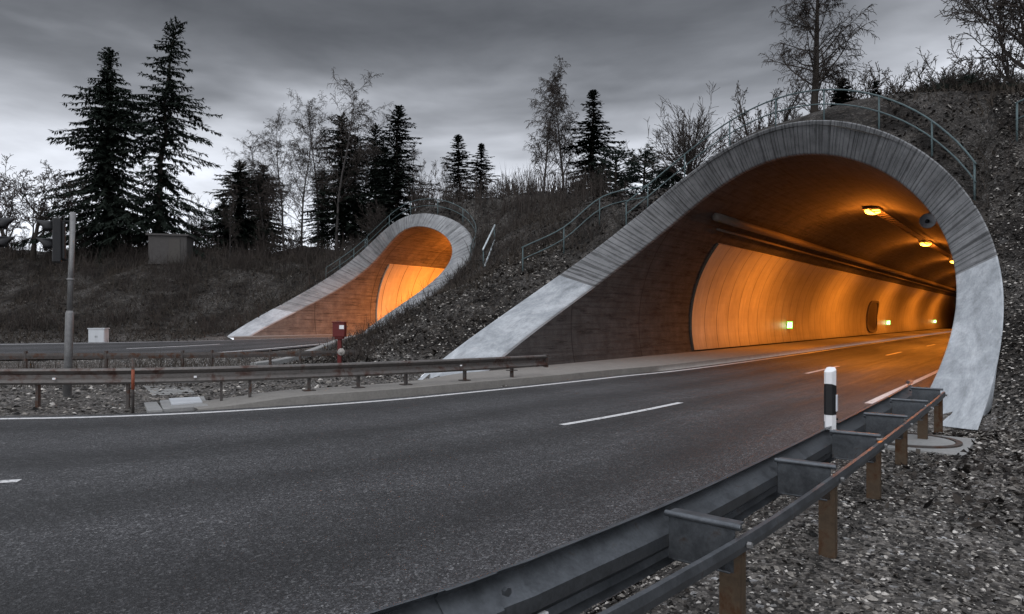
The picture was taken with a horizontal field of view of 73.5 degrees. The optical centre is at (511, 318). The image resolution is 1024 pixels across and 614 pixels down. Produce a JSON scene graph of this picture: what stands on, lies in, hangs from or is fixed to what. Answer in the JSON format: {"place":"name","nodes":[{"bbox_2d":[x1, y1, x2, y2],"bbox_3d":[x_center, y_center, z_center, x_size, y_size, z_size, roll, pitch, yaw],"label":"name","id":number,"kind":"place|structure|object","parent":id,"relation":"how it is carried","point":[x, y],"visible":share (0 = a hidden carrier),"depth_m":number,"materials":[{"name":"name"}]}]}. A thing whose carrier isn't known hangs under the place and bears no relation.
{"place":"outdoors","nodes":[
{"label":"outdoors","id":0,"kind":"place"},
{"bbox_2d":[0,337,334,359],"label":"road","id":1,"kind":"structure","parent":0,"point":[241,345],"depth_m":32.56,"materials":[{"name":"grey asphalt"}]},
{"bbox_2d":[227,334,353,339],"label":"kerb","id":2,"kind":"structure","parent":1,"relation":"on","point":[279,336],"depth_m":42.01,"materials":[{"name":"concrete"}]},
{"bbox_2d":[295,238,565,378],"bbox_3d":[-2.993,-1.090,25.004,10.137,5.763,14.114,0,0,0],"label":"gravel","id":3,"kind":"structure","parent":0,"point":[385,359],"depth_m":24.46,"materials":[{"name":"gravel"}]},
{"bbox_2d":[0,332,950,613],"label":"road","id":4,"kind":"structure","parent":0,"point":[348,506],"depth_m":7.25,"materials":[{"name":"grey asphalt"}]},
{"bbox_2d":[0,344,934,482],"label":"line","id":5,"kind":"object","parent":4,"relation":"on","point":[5,481],"visible":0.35,"depth_m":12.13,"materials":[{"name":"paint"}]},
{"bbox_2d":[0,332,950,418],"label":"edge line","id":6,"kind":"object","parent":4,"relation":"on","point":[401,398],"visible":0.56,"depth_m":14.20,"materials":[{"name":"paint"}]},
{"bbox_2d":[865,369,938,403],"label":"edge line","id":7,"kind":"object","parent":4,"relation":"on","point":[876,399],"visible":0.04,"depth_m":16.18,"materials":[{"name":"paint"}]},
{"bbox_2d":[0,91,1023,613],"bbox_3d":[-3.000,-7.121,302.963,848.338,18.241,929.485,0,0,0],"label":"ground","id":8,"kind":"structure","parent":0,"point":[976,123],"depth_m":16.34,"materials":[{"name":"soil"}]},
{"bbox_2d":[0,218,14,246],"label":"traffic signal","id":9,"kind":"object","parent":8,"relation":"on","point":[4,224],"visible":1,"depth_m":14.12,"materials":[{"name":"grey metal"}]},
{"bbox_2d":[0,227,29,257],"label":"shrub","id":10,"kind":"object","parent":8,"relation":"on","point":[22,239],"visible":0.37,"depth_m":54.87,"materials":[{"name":"brown plant"}]},
{"bbox_2d":[0,172,31,252],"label":"broadleaf tree","id":11,"kind":"object","parent":8,"relation":"on","point":[12,212],"visible":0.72,"depth_m":57.91,"materials":[{"name":"brown plant"}]},
{"bbox_2d":[0,155,100,260],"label":"broadleaf tree","id":12,"kind":"object","parent":8,"relation":"on","point":[44,207],"visible":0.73,"depth_m":55.19,"materials":[{"name":"black plant"}]},
{"bbox_2d":[36,212,75,396],"bbox_3d":[-9.836,-0.161,14.802,0.727,4.304,0.311,0,0,-30],"label":"traffic signal","id":13,"kind":"object","parent":8,"relation":"on","point":[56,243],"visible":0.98,"depth_m":14.83,"materials":[{"name":"grey metal"}]},
{"bbox_2d":[62,222,65,258],"bbox_3d":[-9.718,-1.681,14.870,0.070,0.800,0.200,0,0,-30],"label":"rear door","id":14,"kind":"structure","parent":13,"relation":"in","point":[63,223],"depth_m":14.79,"materials":[{"name":"black plastic"}]},
{"bbox_2d":[68,217,99,258],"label":"shrub","id":15,"kind":"object","parent":8,"relation":"on","point":[83,239],"visible":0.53,"depth_m":56.45,"materials":[{"name":"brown plant"}]},
{"bbox_2d":[87,328,109,341],"bbox_3d":[-23.799,1.024,39.500,1.000,0.960,0.520,0,0,0],"label":"control cabinet","id":16,"kind":"object","parent":8,"relation":"on","point":[98,334],"visible":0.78,"depth_m":39.26,"materials":[{"name":"grey metal"}]},
{"bbox_2d":[11,47,197,263],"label":"spruce","id":17,"kind":"object","parent":8,"relation":"on","point":[104,184],"visible":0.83,"depth_m":56.99,"materials":[{"name":"green plant"}]},
{"bbox_2d":[0,348,253,388],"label":"verge grass","id":18,"kind":"structure","parent":8,"relation":"on","point":[115,364],"depth_m":18.43,"materials":[{"name":"plant"}]},
{"bbox_2d":[131,358,134,412],"bbox_3d":[-6.851,1.255,12.400,0.054,1.090,0.054,0,0,-23],"label":"snow pole","id":19,"kind":"object","parent":8,"relation":"on","point":[132,385],"visible":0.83,"depth_m":12.38,"materials":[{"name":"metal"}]},
{"bbox_2d":[144,402,162,412],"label":"concrete block","id":20,"kind":"structure","parent":8,"relation":"on","point":[152,407],"depth_m":12.96,"materials":[{"name":"grey concrete"}]},
{"bbox_2d":[85,16,246,258],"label":"spruce","id":21,"kind":"object","parent":8,"relation":"on","point":[157,196],"visible":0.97,"depth_m":56.70,"materials":[{"name":"green plant"}]},
{"bbox_2d":[144,385,193,394],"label":"gravel","id":22,"kind":"structure","parent":8,"relation":"on","point":[179,391],"depth_m":15.60,"materials":[{"name":"grey gravel"}]},
{"bbox_2d":[146,233,195,263],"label":"garden hut","id":23,"kind":"object","parent":8,"relation":"on","point":[164,244],"visible":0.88,"depth_m":52.42,"materials":[{"name":"grey concrete"}]},
{"bbox_2d":[169,239,179,262],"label":"door","id":24,"kind":"structure","parent":23,"relation":"in","point":[174,244],"depth_m":52.48,"materials":[{"name":"grey metal"}]},
{"bbox_2d":[0,349,354,368],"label":"guardrail","id":25,"kind":"object","parent":8,"relation":"on","point":[300,353],"visible":0.81,"depth_m":20.70,"materials":[{"name":"metal"}]},
{"bbox_2d":[160,396,207,411],"bbox_3d":[-6.581,1.732,13.729,0.850,0.175,1.921,0,0,-27],"label":"drain manhole","id":26,"kind":"object","parent":8,"relation":"on","point":[180,404],"visible":0.79,"depth_m":13.34,"materials":[{"name":"concrete"}]},
{"bbox_2d":[0,230,369,280],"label":"ridge scrub","id":27,"kind":"object","parent":8,"relation":"on","point":[196,249],"visible":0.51,"depth_m":53.79,"materials":[{"name":"plant"}]},
{"bbox_2d":[0,233,377,342],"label":"undergrowth","id":28,"kind":"object","parent":8,"relation":"on","point":[131,286],"visible":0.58,"depth_m":47.78,"materials":[{"name":"plant"}]},
{"bbox_2d":[177,194,216,249],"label":"shrub","id":29,"kind":"object","parent":8,"relation":"on","point":[195,230],"visible":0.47,"depth_m":59.42,"materials":[{"name":"brown plant"}]},
{"bbox_2d":[0,375,410,414],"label":"gravel","id":30,"kind":"structure","parent":8,"relation":"on","point":[110,404],"depth_m":15.40,"materials":[{"name":"grey gravel"}]},
{"bbox_2d":[219,174,242,247],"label":"birch","id":31,"kind":"object","parent":8,"relation":"on","point":[231,212],"visible":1,"depth_m":54.77,"materials":[{"name":"brown plant"}]},
{"bbox_2d":[193,160,292,252],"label":"spruce","id":32,"kind":"object","parent":8,"relation":"on","point":[238,213],"visible":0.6,"depth_m":61.35,"materials":[{"name":"green plant"}]},
{"bbox_2d":[224,130,284,251],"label":"birch","id":33,"kind":"object","parent":8,"relation":"on","point":[253,165],"visible":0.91,"depth_m":60.47,"materials":[{"name":"brown plant"}]},
{"bbox_2d":[223,162,303,255],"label":"spruce","id":34,"kind":"object","parent":8,"relation":"on","point":[269,212],"visible":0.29,"depth_m":62.37,"materials":[{"name":"green plant"}]},
{"bbox_2d":[252,220,282,259],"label":"shrub","id":35,"kind":"object","parent":8,"relation":"on","point":[263,245],"visible":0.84,"depth_m":56.01,"materials":[{"name":"brown plant"}]},
{"bbox_2d":[0,354,547,408],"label":"guardrail","id":36,"kind":"object","parent":8,"relation":"on","point":[37,378],"visible":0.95,"depth_m":13.92,"materials":[{"name":"metal"}]},
{"bbox_2d":[247,103,305,252],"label":"birch","id":37,"kind":"object","parent":8,"relation":"on","point":[280,186],"visible":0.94,"depth_m":59.88,"materials":[{"name":"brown plant"}]},
{"bbox_2d":[270,216,311,252],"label":"shrub","id":38,"kind":"object","parent":8,"relation":"on","point":[296,235],"visible":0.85,"depth_m":57.85,"materials":[{"name":"brown plant"}]},
{"bbox_2d":[264,98,337,248],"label":"birch","id":39,"kind":"object","parent":8,"relation":"on","point":[302,188],"visible":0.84,"depth_m":59.52,"materials":[{"name":"brown plant"}]},
{"bbox_2d":[250,334,361,364],"bbox_3d":[-7.720,1.605,28.428,0.753,1.790,10.017,0,0,11],"label":"guardrail","id":40,"kind":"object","parent":8,"relation":"on","point":[283,359],"depth_m":25.07,"materials":[{"name":"metal"}]},
{"bbox_2d":[275,88,337,244],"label":"birch","id":41,"kind":"object","parent":8,"relation":"on","point":[312,114],"visible":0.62,"depth_m":60.99,"materials":[{"name":"brown plant"}]},
{"bbox_2d":[295,169,339,249],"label":"spruce","id":42,"kind":"object","parent":8,"relation":"on","point":[314,226],"visible":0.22,"depth_m":62.73,"materials":[{"name":"green plant"}]},
{"bbox_2d":[332,321,347,362],"bbox_3d":[-4.874,0.843,19.400,0.380,1.522,0.300,0,0,0],"label":"emergency post","id":43,"kind":"object","parent":8,"relation":"on","point":[339,331],"visible":0.99,"depth_m":19.30,"materials":[{"name":"red metal"}]},
{"bbox_2d":[296,112,390,249],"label":"spruce","id":44,"kind":"object","parent":8,"relation":"on","point":[344,222],"visible":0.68,"depth_m":59.56,"materials":[{"name":"green plant"}]},
{"bbox_2d":[320,134,373,246],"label":"spruce","id":45,"kind":"object","parent":8,"relation":"on","point":[357,182],"visible":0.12,"depth_m":61.81,"materials":[{"name":"green plant"}]},
{"bbox_2d":[305,67,393,252],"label":"birch","id":46,"kind":"object","parent":8,"relation":"on","point":[349,128],"visible":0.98,"depth_m":58.10,"materials":[{"name":"grey plant"}]},
{"bbox_2d":[347,112,390,198],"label":"birch","id":47,"kind":"object","parent":8,"relation":"on","point":[368,121],"visible":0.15,"depth_m":63.53,"materials":[{"name":"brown plant"}]},
{"bbox_2d":[354,197,390,240],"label":"shrub","id":48,"kind":"object","parent":8,"relation":"on","point":[375,224],"visible":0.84,"depth_m":51.59,"materials":[{"name":"brown plant"}]},
{"bbox_2d":[350,122,402,243],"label":"spruce","id":49,"kind":"object","parent":8,"relation":"on","point":[374,169],"visible":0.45,"depth_m":60.78,"materials":[{"name":"green plant"}]},
{"bbox_2d":[309,259,476,362],"bbox_3d":[-4.523,-0.992,29.059,3.591,5.040,17.193,0,0,11],"label":"bramble","id":50,"kind":"object","parent":8,"relation":"on","point":[373,343],"visible":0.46,"depth_m":24.96,"materials":[{"name":"brown plant"}]},
{"bbox_2d":[351,105,444,232],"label":"spruce","id":51,"kind":"object","parent":8,"relation":"on","point":[398,183],"visible":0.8,"depth_m":55.73,"materials":[{"name":"green plant"}]},
{"bbox_2d":[228,213,579,337],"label":"road tunnel","id":52,"kind":"structure","parent":8,"relation":"on","point":[388,267],"depth_m":47.52,"materials":[{"name":"concrete"}]},
{"bbox_2d":[390,139,435,214],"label":"tree","id":53,"kind":"object","parent":8,"relation":"on","point":[414,155],"visible":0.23,"depth_m":60.54,"materials":[{"name":"brown plant"}]},
{"bbox_2d":[366,198,475,257],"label":"handrail","id":54,"kind":"object","parent":8,"relation":"on","point":[425,205],"visible":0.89,"depth_m":45.52,"materials":[{"name":"grey metal"}]},
{"bbox_2d":[405,159,452,211],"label":"shrub","id":55,"kind":"object","parent":8,"relation":"on","point":[421,187],"visible":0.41,"depth_m":53.26,"materials":[{"name":"brown plant"}]},
{"bbox_2d":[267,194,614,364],"bbox_3d":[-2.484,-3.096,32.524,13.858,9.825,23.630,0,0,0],"label":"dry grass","id":56,"kind":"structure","parent":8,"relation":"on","point":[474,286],"depth_m":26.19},
{"bbox_2d":[429,157,463,201],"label":"birch","id":57,"kind":"object","parent":8,"relation":"on","point":[445,177],"visible":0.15,"depth_m":61.25,"materials":[{"name":"brown plant"}]},
{"bbox_2d":[308,193,594,350],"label":"undergrowth","id":58,"kind":"object","parent":8,"relation":"on","point":[492,269],"visible":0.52,"depth_m":30.09,"materials":[{"name":"brown plant"}]},
{"bbox_2d":[437,134,478,204],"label":"spruce","id":59,"kind":"object","parent":8,"relation":"on","point":[458,145],"visible":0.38,"depth_m":55.76,"materials":[{"name":"green plant"}]},
{"bbox_2d":[330,189,615,344],"bbox_3d":[-1.787,-3.257,34.216,13.041,9.310,17.103,0,0,0],"label":"bank brush","id":60,"kind":"object","parent":8,"relation":"on","point":[502,252],"visible":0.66,"depth_m":31.44,"materials":[{"name":"brown plant"}]},
{"bbox_2d":[457,143,500,199],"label":"spruce","id":61,"kind":"object","parent":8,"relation":"on","point":[481,149],"visible":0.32,"depth_m":56.86,"materials":[{"name":"green plant"}]},
{"bbox_2d":[281,150,721,364],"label":"leaf litter","id":62,"kind":"object","parent":8,"relation":"on","point":[623,198],"visible":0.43,"depth_m":26.37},
{"bbox_2d":[406,160,612,259],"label":"ridge scrub","id":63,"kind":"object","parent":8,"relation":"on","point":[513,191],"visible":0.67,"depth_m":44.58,"materials":[{"name":"brown plant"}]},
{"bbox_2d":[524,78,578,186],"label":"birch","id":64,"kind":"object","parent":8,"relation":"on","point":[547,138],"visible":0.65,"depth_m":52.74,"materials":[{"name":"brown plant"}]},
{"bbox_2d":[526,55,583,191],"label":"birch","id":65,"kind":"object","parent":8,"relation":"on","point":[552,88],"visible":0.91,"depth_m":51.45,"materials":[{"name":"grey plant"}]},
{"bbox_2d":[194,328,951,410],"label":"kerb","id":66,"kind":"structure","parent":8,"relation":"on","point":[541,374],"depth_m":19.36,"materials":[{"name":"concrete"}]},
{"bbox_2d":[521,185,649,270],"bbox_3d":[2.896,-3.435,26.906,5.730,4.033,0.393,0,0,-24],"label":"handrail","id":67,"kind":"object","parent":8,"relation":"on","point":[522,247],"visible":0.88,"depth_m":26.95,"materials":[{"name":"grey metal"}]},
{"bbox_2d":[554,89,631,193],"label":"spruce","id":68,"kind":"object","parent":8,"relation":"on","point":[590,146],"visible":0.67,"depth_m":49.80,"materials":[{"name":"green plant"}]},
{"bbox_2d":[588,165,614,197],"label":"shrub","id":69,"kind":"object","parent":8,"relation":"on","point":[594,186],"visible":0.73,"depth_m":41.81,"materials":[{"name":"brown plant"}]},
{"bbox_2d":[589,144,640,196],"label":"pine tree","id":70,"kind":"object","parent":8,"relation":"on","point":[619,179],"visible":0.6,"depth_m":45.66,"materials":[{"name":"green plant"}]},
{"bbox_2d":[620,141,665,196],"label":"pine tree","id":71,"kind":"object","parent":8,"relation":"on","point":[636,167],"visible":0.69,"depth_m":43.65,"materials":[{"name":"green plant"}]},
{"bbox_2d":[361,380,946,613],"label":"guardrail","id":72,"kind":"object","parent":8,"relation":"on","point":[696,529],"visible":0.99,"depth_m":3.33,"materials":[{"name":"metal"}]},
{"bbox_2d":[650,160,683,191],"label":"bush","id":73,"kind":"object","parent":8,"relation":"on","point":[667,175],"visible":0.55,"depth_m":40.66,"materials":[{"name":"green plant"}]},
{"bbox_2d":[623,81,736,178],"bbox_3d":[9.968,-10.033,39.931,6.845,6.547,5.334,0,0,0],"label":"broadleaf tree","id":74,"kind":"object","parent":8,"relation":"on","point":[692,154],"visible":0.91,"depth_m":39.62,"materials":[{"name":"black plant"}]},
{"bbox_2d":[418,120,1003,429],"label":"road tunnel","id":75,"kind":"structure","parent":8,"relation":"on","point":[763,238],"depth_m":27.46,"materials":[{"name":"concrete"}]},
{"bbox_2d":[866,301,878,331],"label":"niche door","id":76,"kind":"structure","parent":75,"relation":"attached to","point":[872,315],"depth_m":63.10,"materials":[{"name":"paint"}]},
{"bbox_2d":[868,302,877,329],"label":"door leaf","id":77,"kind":"structure","parent":76,"relation":"in","point":[873,308],"depth_m":63.27,"materials":[{"name":"paint"}]},
{"bbox_2d":[919,211,935,228],"bbox_3d":[13.409,-3.303,22.197,0.490,0.825,0.420,0,0,20],"label":"horn loudspeaker","id":78,"kind":"object","parent":75,"relation":"attached to","point":[927,220],"visible":0.94,"depth_m":22.07,"materials":[{"name":"grey metal"}]},
{"bbox_2d":[714,111,765,153],"bbox_3d":[12.563,-9.215,37.647,2.957,4.400,3.012,0,0,21],"label":"shrub","id":79,"kind":"object","parent":8,"relation":"on","point":[733,138],"visible":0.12,"depth_m":37.91,"materials":[{"name":"brown plant"}]},
{"bbox_2d":[723,66,812,144],"bbox_3d":[12.144,-9.416,32.321,3.947,5.134,3.296,0,0,0],"label":"shrub","id":80,"kind":"object","parent":8,"relation":"on","point":[746,132],"visible":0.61,"depth_m":31.71,"materials":[{"name":"brown plant"}]},
{"bbox_2d":[756,88,802,127],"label":"shrub","id":81,"kind":"object","parent":8,"relation":"on","point":[795,113],"visible":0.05,"depth_m":35.19,"materials":[{"name":"brown plant"}]},
{"bbox_2d":[624,89,976,224],"bbox_3d":[8.684,-5.031,22.282,1.997,4.820,11.924,0,0,-37],"label":"handrail","id":82,"kind":"object","parent":8,"relation":"on","point":[973,177],"visible":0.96,"depth_m":20.88,"materials":[{"name":"grey metal"}]},
{"bbox_2d":[582,408,1023,613],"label":"gravel","id":83,"kind":"structure","parent":8,"relation":"on","point":[800,603],"depth_m":4.49,"materials":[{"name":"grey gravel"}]},
{"bbox_2d":[759,0,879,113],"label":"birch","id":84,"kind":"object","parent":8,"relation":"on","point":[817,79],"visible":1,"depth_m":28.57,"materials":[{"name":"black plant"}]},
{"bbox_2d":[824,367,837,454],"bbox_3d":[2.846,0.824,6.114,0.102,0.780,0.124,0,0,38],"label":"delineator post","id":85,"kind":"object","parent":8,"relation":"on","point":[830,404],"visible":0.94,"depth_m":6.08,"materials":[{"name":"white plastic"}]},
{"bbox_2d":[829,78,854,107],"bbox_3d":[15.040,-9.116,31.070,2.049,3.469,2.264,0,0,0],"label":"spruce","id":86,"kind":"object","parent":8,"relation":"on","point":[843,95],"visible":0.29,"depth_m":30.87,"materials":[{"name":"green plant"}]},
{"bbox_2d":[787,46,901,115],"bbox_3d":[18.835,-11.920,40.262,5.402,8.037,5.502,0,0,-10],"label":"shrub","id":87,"kind":"object","parent":8,"relation":"on","point":[872,76],"visible":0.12,"depth_m":39.66,"materials":[{"name":"brown plant"}]},
{"bbox_2d":[828,69,885,107],"bbox_3d":[18.609,-10.508,36.610,3.923,5.730,3.851,0,0,-26],"label":"shrub","id":88,"kind":"object","parent":8,"relation":"on","point":[869,80],"visible":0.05,"depth_m":35.16,"materials":[{"name":"brown plant"}]},
{"bbox_2d":[853,61,919,97],"bbox_3d":[18.812,-10.264,34.381,3.326,5.479,3.485,0,0,0],"label":"shrub","id":89,"kind":"object","parent":8,"relation":"on","point":[864,79],"visible":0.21,"depth_m":34.68,"materials":[{"name":"brown plant"}]},
{"bbox_2d":[887,60,955,92],"bbox_3d":[20.112,-10.006,33.007,3.269,5.107,3.330,0,0,-29],"label":"shrub","id":90,"kind":"object","parent":8,"relation":"on","point":[896,84],"visible":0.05,"depth_m":33.16,"materials":[{"name":"brown plant"}]},
{"bbox_2d":[877,432,974,456],"bbox_3d":[4.660,1.462,8.000,1.150,0.120,1.250,0,0,38],"label":"manhole","id":91,"kind":"object","parent":8,"relation":"on","point":[943,445],"visible":0.48,"depth_m":7.68,"materials":[{"name":"concrete"}]},
{"bbox_2d":[856,89,1023,534],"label":"leaf litter","id":92,"kind":"object","parent":8,"relation":"on","point":[958,499],"visible":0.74,"depth_m":6.61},
{"bbox_2d":[895,41,997,93],"bbox_3d":[20.642,-10.172,32.008,3.798,5.651,3.868,0,0,-29],"label":"shrub","id":93,"kind":"object","parent":8,"relation":"on","point":[921,73],"visible":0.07,"depth_m":32.19,"materials":[{"name":"brown plant"}]},
{"bbox_2d":[932,58,964,91],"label":"shrub","id":94,"kind":"object","parent":8,"relation":"on","point":[954,77],"visible":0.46,"depth_m":22.31,"materials":[{"name":"brown plant"}]},
{"bbox_2d":[874,79,1023,118],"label":"undergrowth","id":95,"kind":"object","parent":8,"relation":"on","point":[951,89],"visible":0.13,"depth_m":20.35,"materials":[{"name":"brown plant"}]},
{"bbox_2d":[877,86,1023,215],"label":"leaf litter","id":96,"kind":"object","parent":8,"relation":"on","point":[960,134],"visible":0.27,"depth_m":19.26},
{"bbox_2d":[921,69,1003,91],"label":"evergreen bush","id":97,"kind":"object","parent":8,"relation":"on","point":[967,77],"visible":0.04,"depth_m":22.29,"materials":[{"name":"green plant"}]},
{"bbox_2d":[915,34,1023,83],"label":"shrub","id":98,"kind":"object","parent":8,"relation":"on","point":[957,62],"visible":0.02,"depth_m":31.99,"materials":[{"name":"brown plant"}]},
{"bbox_2d":[934,0,1023,80],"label":"broadleaf tree","id":99,"kind":"object","parent":8,"relation":"on","point":[1004,31],"visible":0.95,"depth_m":25.03,"materials":[{"name":"black plant"}]},
{"bbox_2d":[946,75,1023,207],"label":"undergrowth","id":100,"kind":"object","parent":8,"relation":"on","point":[989,87],"visible":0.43,"depth_m":18.15,"materials":[{"name":"brown plant"}]},
{"bbox_2d":[965,55,1006,90],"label":"shrub","id":101,"kind":"object","parent":8,"relation":"on","point":[990,75],"visible":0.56,"depth_m":21.57,"materials":[{"name":"brown plant"}]},
{"bbox_2d":[983,79,1023,166],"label":"bank brush","id":102,"kind":"object","parent":8,"relation":"on","point":[1009,139],"visible":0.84,"depth_m":17.10,"materials":[{"name":"brown plant"}]},
{"bbox_2d":[998,64,1023,88],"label":"shrub","id":103,"kind":"object","parent":8,"relation":"on","point":[1015,79],"visible":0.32,"depth_m":21.02,"materials":[{"name":"brown plant"}]},
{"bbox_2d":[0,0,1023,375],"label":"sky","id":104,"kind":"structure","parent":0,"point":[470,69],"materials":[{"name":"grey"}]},
{"bbox_2d":[938,91,1023,454],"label":"gravel","id":105,"kind":"structure","parent":0,"point":[992,446],"depth_m":11.70,"materials":[{"name":"grey gravel"}]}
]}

